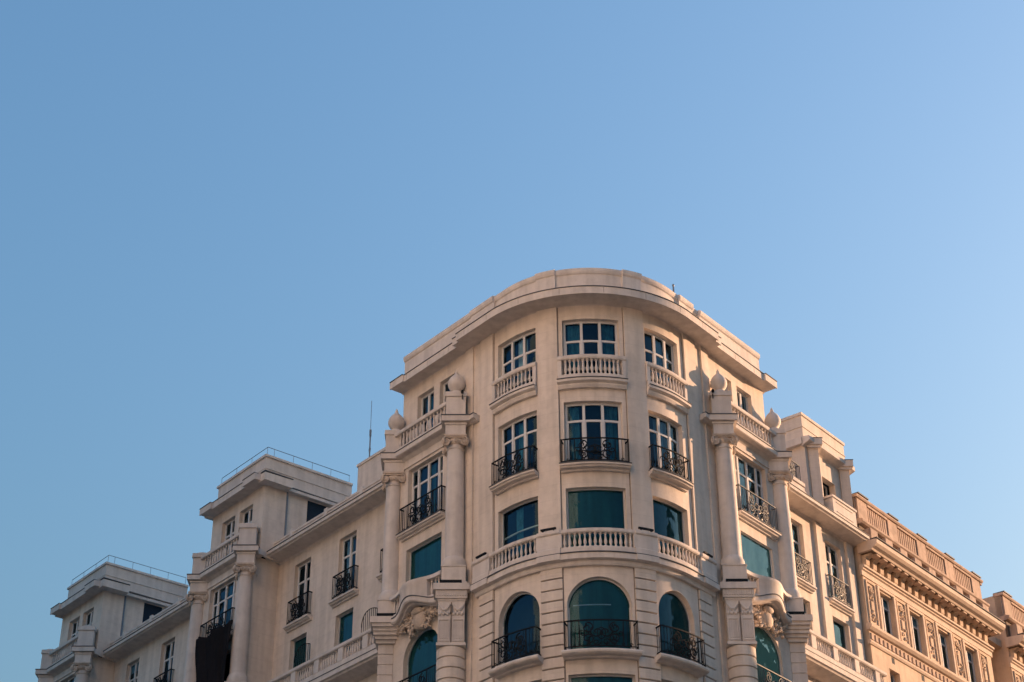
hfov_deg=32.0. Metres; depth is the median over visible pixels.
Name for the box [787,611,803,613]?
floodlight bar
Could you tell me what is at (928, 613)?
sandstone building
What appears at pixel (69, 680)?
window
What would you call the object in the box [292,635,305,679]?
window
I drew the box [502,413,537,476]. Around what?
window
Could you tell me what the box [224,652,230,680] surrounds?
window
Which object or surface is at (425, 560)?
window
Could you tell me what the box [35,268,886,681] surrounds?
corner building
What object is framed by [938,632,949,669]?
window
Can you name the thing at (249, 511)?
window
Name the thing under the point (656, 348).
window
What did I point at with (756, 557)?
window
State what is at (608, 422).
window
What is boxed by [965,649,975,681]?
window
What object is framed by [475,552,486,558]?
floodlight bar
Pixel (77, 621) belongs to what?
window
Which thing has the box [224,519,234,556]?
window
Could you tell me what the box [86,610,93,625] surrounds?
window
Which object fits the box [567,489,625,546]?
window
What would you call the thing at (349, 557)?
window
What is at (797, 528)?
window
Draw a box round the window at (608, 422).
[565,403,621,460]
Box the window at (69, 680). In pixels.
[65,676,75,681]
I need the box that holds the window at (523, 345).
[502,331,535,393]
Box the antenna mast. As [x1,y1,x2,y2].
[369,401,371,456]
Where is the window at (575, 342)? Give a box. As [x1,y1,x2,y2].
[563,321,617,370]
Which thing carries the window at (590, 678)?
in the corner building at (593, 418)
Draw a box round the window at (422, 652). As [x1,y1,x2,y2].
[407,628,437,681]
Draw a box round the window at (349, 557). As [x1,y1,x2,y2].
[341,533,356,594]
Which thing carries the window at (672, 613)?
in the corner building at (593, 418)
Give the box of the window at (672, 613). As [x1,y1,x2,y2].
[659,592,691,660]
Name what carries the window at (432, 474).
in the corner building at (593, 418)
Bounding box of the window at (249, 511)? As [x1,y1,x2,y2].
[243,507,252,522]
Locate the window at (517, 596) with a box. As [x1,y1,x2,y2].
[503,593,532,663]
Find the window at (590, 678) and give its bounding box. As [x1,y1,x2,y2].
[570,675,633,681]
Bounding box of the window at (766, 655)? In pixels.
[754,626,781,681]
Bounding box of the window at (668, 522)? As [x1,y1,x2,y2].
[653,498,685,561]
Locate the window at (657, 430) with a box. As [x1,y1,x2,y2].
[648,413,679,474]
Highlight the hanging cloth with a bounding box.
[195,620,232,681]
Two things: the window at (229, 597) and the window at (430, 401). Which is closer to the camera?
the window at (430, 401)
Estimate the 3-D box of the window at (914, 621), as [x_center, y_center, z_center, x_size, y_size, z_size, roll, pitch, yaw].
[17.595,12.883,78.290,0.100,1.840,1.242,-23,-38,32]
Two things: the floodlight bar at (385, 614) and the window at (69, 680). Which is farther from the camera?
the window at (69, 680)
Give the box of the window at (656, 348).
[644,331,674,390]
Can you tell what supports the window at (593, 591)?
in the corner building at (593, 418)
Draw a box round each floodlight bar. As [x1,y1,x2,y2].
[377,613,395,615]
[440,580,461,582]
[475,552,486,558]
[540,527,555,531]
[638,527,653,531]
[726,579,747,581]
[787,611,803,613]
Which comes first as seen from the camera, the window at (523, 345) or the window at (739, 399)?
the window at (523, 345)
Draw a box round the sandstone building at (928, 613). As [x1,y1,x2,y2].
[830,492,1023,681]
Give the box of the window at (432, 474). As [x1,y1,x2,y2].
[411,454,442,524]
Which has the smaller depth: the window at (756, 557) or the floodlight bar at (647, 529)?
the floodlight bar at (647, 529)
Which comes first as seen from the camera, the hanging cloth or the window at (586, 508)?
the window at (586, 508)
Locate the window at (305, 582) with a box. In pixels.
[295,560,310,619]
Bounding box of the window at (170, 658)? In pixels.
[162,640,174,681]
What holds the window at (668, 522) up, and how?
in the corner building at (593, 418)
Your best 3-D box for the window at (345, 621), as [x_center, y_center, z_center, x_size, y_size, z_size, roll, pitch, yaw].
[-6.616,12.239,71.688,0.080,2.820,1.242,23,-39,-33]
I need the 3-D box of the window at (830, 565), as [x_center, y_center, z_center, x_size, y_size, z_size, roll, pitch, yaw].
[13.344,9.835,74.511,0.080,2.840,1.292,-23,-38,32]
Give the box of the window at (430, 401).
[421,390,433,433]
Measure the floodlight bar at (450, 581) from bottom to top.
0.130 m
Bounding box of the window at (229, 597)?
[211,579,235,628]
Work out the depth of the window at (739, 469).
68.29 m
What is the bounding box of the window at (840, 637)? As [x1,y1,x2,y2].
[833,619,846,658]
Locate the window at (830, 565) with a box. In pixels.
[825,543,841,602]
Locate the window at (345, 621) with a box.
[338,610,352,657]
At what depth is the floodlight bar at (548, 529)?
61.76 m
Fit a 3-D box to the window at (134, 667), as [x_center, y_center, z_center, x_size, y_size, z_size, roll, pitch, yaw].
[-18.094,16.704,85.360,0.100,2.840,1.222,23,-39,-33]
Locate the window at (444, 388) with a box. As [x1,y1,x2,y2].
[443,381,447,413]
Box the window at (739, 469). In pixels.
[735,454,764,521]
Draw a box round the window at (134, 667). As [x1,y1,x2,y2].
[129,661,138,681]
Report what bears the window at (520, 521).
in the corner building at (593, 418)
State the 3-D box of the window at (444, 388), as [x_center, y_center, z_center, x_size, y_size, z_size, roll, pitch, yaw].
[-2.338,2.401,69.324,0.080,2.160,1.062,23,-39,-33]
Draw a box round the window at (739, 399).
[737,390,748,429]
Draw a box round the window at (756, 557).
[741,532,772,581]
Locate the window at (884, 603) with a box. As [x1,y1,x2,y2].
[880,596,892,635]
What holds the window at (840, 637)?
in the corner building at (593, 418)
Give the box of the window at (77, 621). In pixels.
[69,619,79,652]
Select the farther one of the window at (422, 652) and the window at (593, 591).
the window at (422, 652)
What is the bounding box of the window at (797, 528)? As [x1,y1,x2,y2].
[791,522,803,579]
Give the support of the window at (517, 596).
in the corner building at (593, 418)
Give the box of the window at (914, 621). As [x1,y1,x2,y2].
[910,615,921,652]
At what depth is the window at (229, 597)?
78.00 m
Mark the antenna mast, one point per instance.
(370, 432)
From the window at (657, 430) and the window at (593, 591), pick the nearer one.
the window at (593, 591)
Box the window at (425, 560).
[409,535,441,606]
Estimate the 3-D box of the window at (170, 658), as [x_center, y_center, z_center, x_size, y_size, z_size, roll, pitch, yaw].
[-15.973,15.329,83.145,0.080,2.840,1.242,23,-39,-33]
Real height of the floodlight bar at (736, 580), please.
0.130 m
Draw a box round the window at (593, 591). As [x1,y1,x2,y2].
[569,579,631,648]
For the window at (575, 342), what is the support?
in the corner building at (593, 418)
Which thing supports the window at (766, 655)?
in the corner building at (593, 418)
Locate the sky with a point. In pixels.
(228, 227)
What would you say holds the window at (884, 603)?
in the sandstone building at (928, 613)
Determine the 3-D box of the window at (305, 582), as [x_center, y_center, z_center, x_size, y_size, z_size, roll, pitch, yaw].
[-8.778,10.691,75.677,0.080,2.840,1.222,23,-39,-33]
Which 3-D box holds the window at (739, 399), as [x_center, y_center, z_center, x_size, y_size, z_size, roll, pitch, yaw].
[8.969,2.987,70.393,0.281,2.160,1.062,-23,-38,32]
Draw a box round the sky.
[0,0,1023,681]
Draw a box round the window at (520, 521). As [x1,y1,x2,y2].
[502,499,537,563]

